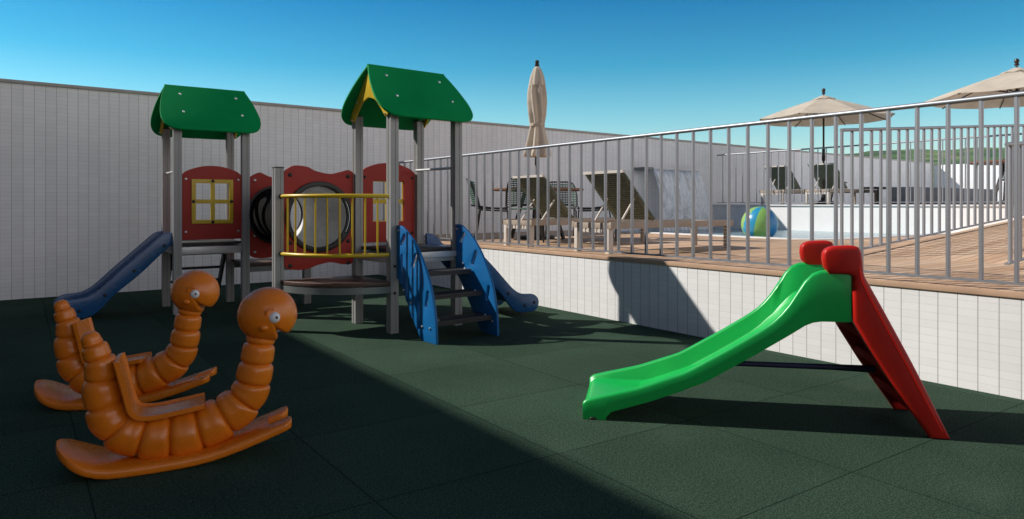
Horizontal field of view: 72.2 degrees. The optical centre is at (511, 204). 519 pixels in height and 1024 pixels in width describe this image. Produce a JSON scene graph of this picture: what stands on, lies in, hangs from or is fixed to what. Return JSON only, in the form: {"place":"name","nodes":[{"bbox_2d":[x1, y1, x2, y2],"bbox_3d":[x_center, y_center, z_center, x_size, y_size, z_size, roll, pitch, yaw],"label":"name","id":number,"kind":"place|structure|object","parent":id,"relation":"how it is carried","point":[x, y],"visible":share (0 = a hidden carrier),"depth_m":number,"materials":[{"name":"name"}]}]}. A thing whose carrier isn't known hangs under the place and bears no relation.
{"place":"outdoors","nodes":[
{"label":"outdoors","id":0,"kind":"place"},
{"bbox_2d":[0,274,1023,518],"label":"rubber floor","id":1,"kind":"structure","parent":0,"point":[470,420],"depth_m":3.50,"materials":[{"name":"rubber"}]},
{"bbox_2d":[34,270,219,410],"bbox_3d":[-2.228,0.770,4.100,0.981,0.762,0.316,0,0,-11],"label":"rocking worm","id":2,"kind":"object","parent":1,"relation":"on","point":[193,293],"visible":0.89,"depth_m":4.05,"materials":[{"name":"orange plastic"}]},
{"bbox_2d":[56,287,296,479],"bbox_3d":[-1.480,0.770,3.172,0.981,0.762,0.316,0,0,-23],"label":"rocking worm","id":3,"kind":"object","parent":1,"relation":"on","point":[131,430],"visible":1,"depth_m":3.09,"materials":[{"name":"orange plastic"}]},
{"bbox_2d":[53,64,538,344],"bbox_3d":[-2.244,-0.078,7.352,4.830,2.457,2.208,0,0,15],"label":"play structure","id":4,"kind":"object","parent":1,"relation":"on","point":[338,224],"visible":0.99,"depth_m":6.87,"materials":[{"name":"grey paint"}]},
{"bbox_2d":[0,78,934,299],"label":"boundary wall","id":5,"kind":"structure","parent":1,"relation":"on","point":[80,188],"depth_m":9.51,"materials":[{"name":"white tile"}]},
{"bbox_2d":[634,167,700,171],"bbox_3d":[3.537,-0.780,15.864,2.000,0.060,0.340,0,0,-38],"label":"water spout","id":6,"kind":"object","parent":5,"relation":"attached to","point":[643,168],"visible":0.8,"depth_m":15.44,"materials":[{"name":"metal"}]},
{"bbox_2d":[379,240,1023,399],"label":"retaining wall","id":7,"kind":"structure","parent":1,"relation":"on","point":[967,338],"depth_m":5.63,"materials":[{"name":"white tile"}]},
{"bbox_2d":[583,240,949,438],"bbox_3d":[1.312,0.686,3.874,1.798,0.961,0.607,0,0,10],"label":"toddler slide","id":8,"kind":"object","parent":1,"relation":"on","point":[824,281],"visible":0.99,"depth_m":3.64,"materials":[{"name":"green plastic"}]},
{"bbox_2d":[0,0,1023,153],"label":"sky","id":9,"kind":"structure","parent":0,"point":[625,67],"materials":[{"name":"blue"}]},
{"bbox_2d":[424,230,1023,292],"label":"pool deck","id":10,"kind":"structure","parent":0,"point":[933,267],"depth_m":7.16,"materials":[{"name":"brown wood"}]},
{"bbox_2d":[466,178,507,237],"bbox_3d":[-0.357,0.064,10.599,0.678,0.916,0.646,0,0,0],"label":"dining chair","id":11,"kind":"object","parent":10,"relation":"on","point":[472,192],"visible":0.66,"depth_m":10.38,"materials":[{"name":"metal"}]},
{"bbox_2d":[503,175,543,242],"bbox_3d":[0.201,0.064,9.776,0.646,0.916,0.678,0,0,0],"label":"dining chair","id":12,"kind":"object","parent":10,"relation":"on","point":[523,200],"visible":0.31,"depth_m":9.54,"materials":[{"name":"metal"}]},
{"bbox_2d":[520,60,554,239],"bbox_3d":[0.379,-0.830,10.601,0.540,2.700,0.540,0,0,-35],"label":"closed parasol","id":13,"kind":"object","parent":10,"relation":"on","point":[537,102],"visible":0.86,"depth_m":10.50,"materials":[{"name":"fabric"}]},
{"bbox_2d":[494,188,583,239],"bbox_3d":[0.379,0.144,10.601,1.400,0.769,1.400,0,0,-35],"label":"round table","id":14,"kind":"object","parent":10,"relation":"on","point":[540,216],"visible":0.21,"depth_m":10.32,"materials":[{"name":"wood"}]},
{"bbox_2d":[545,181,578,235],"bbox_3d":[0.799,0.064,11.573,0.646,0.916,0.678,0,0,2],"label":"dining chair","id":15,"kind":"object","parent":10,"relation":"on","point":[573,201],"visible":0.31,"depth_m":11.79,"materials":[{"name":"metal"}]},
{"bbox_2d":[502,174,644,246],"bbox_3d":[0.872,0.077,9.307,2.000,0.887,0.635,0,0,-35],"label":"sun lounger","id":16,"kind":"object","parent":10,"relation":"on","point":[543,201],"visible":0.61,"depth_m":8.92,"materials":[{"name":"brown wood"}]},
{"bbox_2d":[577,206,614,238],"bbox_3d":[1.351,0.064,10.899,0.678,0.916,0.646,0,0,0],"label":"dining chair","id":17,"kind":"object","parent":10,"relation":"on","point":[585,209],"visible":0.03,"depth_m":10.66,"materials":[{"name":"metal"}]},
{"bbox_2d":[572,170,732,253],"bbox_3d":[1.668,0.077,8.155,2.000,0.887,0.635,0,0,-35],"label":"sun lounger","id":18,"kind":"object","parent":10,"relation":"on","point":[639,212],"visible":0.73,"depth_m":7.78,"materials":[{"name":"brown wood"}]},
{"bbox_2d":[383,91,1023,285],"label":"pool railing","id":19,"kind":"object","parent":10,"relation":"on","point":[1016,96],"visible":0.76,"depth_m":5.79,"materials":[{"name":"metal"}]},
{"bbox_2d":[613,230,954,239],"bbox_3d":[4.747,0.532,13.469,4.554,0.050,5.304,0,0,-35],"label":"pool edge","id":20,"kind":"object","parent":10,"relation":"on","point":[865,237],"visible":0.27,"depth_m":11.13,"materials":[{"name":"stone"}]},
{"bbox_2d":[864,218,1023,264],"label":"wooden ramp","id":21,"kind":"structure","parent":10,"relation":"on","point":[964,245],"depth_m":7.39,"materials":[{"name":"brown wood"}]},
{"bbox_2d":[840,124,1023,248],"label":"ramp railing","id":22,"kind":"object","parent":21,"relation":"on","point":[907,129],"visible":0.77,"depth_m":8.13,"materials":[{"name":"metal"}]},
{"bbox_2d":[1004,141,1023,264],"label":"ramp railing","id":23,"kind":"object","parent":10,"relation":"on","point":[1010,145],"visible":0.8,"depth_m":5.64,"materials":[{"name":"metal"}]},
{"bbox_2d":[628,228,904,237],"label":"pool water","id":24,"kind":"structure","parent":0,"point":[783,233],"depth_m":13.69,"materials":[{"name":"liquid"}]},
{"bbox_2d":[653,170,708,230],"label":"waterfall","id":25,"kind":"structure","parent":24,"relation":"on","point":[669,186],"depth_m":15.64,"materials":[{"name":"white liquid"}]},
{"bbox_2d":[741,206,777,236],"bbox_3d":[4.056,0.320,11.508,0.580,0.580,0.580,14,16,32],"label":"beach ball","id":26,"kind":"object","parent":24,"relation":"on","point":[757,220],"visible":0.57,"depth_m":11.29,"materials":[{"name":"plastic"}]},
{"bbox_2d":[713,205,1004,205],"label":"terrace paving","id":27,"kind":"structure","parent":0,"point":[839,205],"depth_m":14.76,"materials":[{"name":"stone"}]},
{"bbox_2d":[759,165,831,204],"bbox_3d":[6.709,-0.443,16.518,2.000,0.887,0.635,0,0,-35],"label":"sun lounger","id":28,"kind":"object","parent":27,"relation":"on","point":[782,179],"visible":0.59,"depth_m":16.12,"materials":[{"name":"brown wood"}]},
{"bbox_2d":[760,88,894,204],"bbox_3d":[6.847,-1.278,15.434,2.633,2.555,2.633,0,0,20],"label":"open parasol","id":29,"kind":"object","parent":27,"relation":"on","point":[823,103],"visible":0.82,"depth_m":15.33,"materials":[{"name":"fabric"}]},
{"bbox_2d":[803,163,876,204],"bbox_3d":[7.340,-0.443,15.618,2.000,0.887,0.635,0,0,-35],"label":"sun lounger","id":30,"kind":"object","parent":27,"relation":"on","point":[830,176],"visible":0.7,"depth_m":15.25,"materials":[{"name":"brown wood"}]},
{"bbox_2d":[717,133,1021,202],"bbox_3d":[7.088,-0.627,14.167,0.034,1.179,7.250,0,0,-35],"label":"terrace railing","id":31,"kind":"object","parent":27,"relation":"on","point":[817,148],"visible":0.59,"depth_m":14.97,"materials":[{"name":"metal"}]},
{"bbox_2d":[864,187,885,204],"bbox_3d":[8.320,-0.190,15.563,1.500,0.380,0.420,0,0,-35],"label":"side table","id":32,"kind":"object","parent":27,"relation":"on","point":[877,188],"visible":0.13,"depth_m":15.01,"materials":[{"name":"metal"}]},
{"bbox_2d":[892,187,997,204],"bbox_3d":[9.922,-0.185,16.065,4.300,0.370,0.500,0,0,-35],"label":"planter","id":33,"kind":"object","parent":27,"relation":"on","point":[903,195],"visible":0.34,"depth_m":15.28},
{"bbox_2d":[934,164,1004,204],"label":"parapet wall","id":34,"kind":"structure","parent":27,"relation":"on","point":[958,176],"depth_m":24.51,"materials":[{"name":"white paint"}]},
{"bbox_2d":[925,59,1023,204],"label":"open parasol","id":35,"kind":"object","parent":27,"relation":"on","point":[1010,80],"visible":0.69,"depth_m":12.34,"materials":[{"name":"fabric"}]},
{"bbox_2d":[970,159,1004,204],"bbox_3d":[8.839,-0.376,12.299,1.440,0.769,1.440,0,0,-35],"label":"round table","id":36,"kind":"object","parent":27,"relation":"on","point":[1003,172],"visible":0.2,"depth_m":12.33,"materials":[{"name":"wood"}]},
{"bbox_2d":[713,206,1023,233],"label":"raised terrace","id":37,"kind":"structure","parent":0,"point":[823,218],"depth_m":14.36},
{"bbox_2d":[1002,173,1004,199],"bbox_3d":[9.756,-0.456,13.469,0.646,0.916,0.678,0,0,20],"label":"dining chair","id":38,"kind":"object","parent":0,"point":[1003,186],"visible":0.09,"depth_m":13.69,"materials":[{"name":"metal"}]},
{"bbox_3d":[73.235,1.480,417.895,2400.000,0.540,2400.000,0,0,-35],"label":"terrain","id":39,"kind":"structure","parent":0,"visible":0},
{"bbox_2d":[845,147,1004,164],"bbox_3d":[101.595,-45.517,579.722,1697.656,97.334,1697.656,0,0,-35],"label":"hills","id":40,"kind":"structure","parent":39,"relation":"on","point":[903,155],"depth_m":944.26,"materials":[{"name":"green plant"}]}
]}

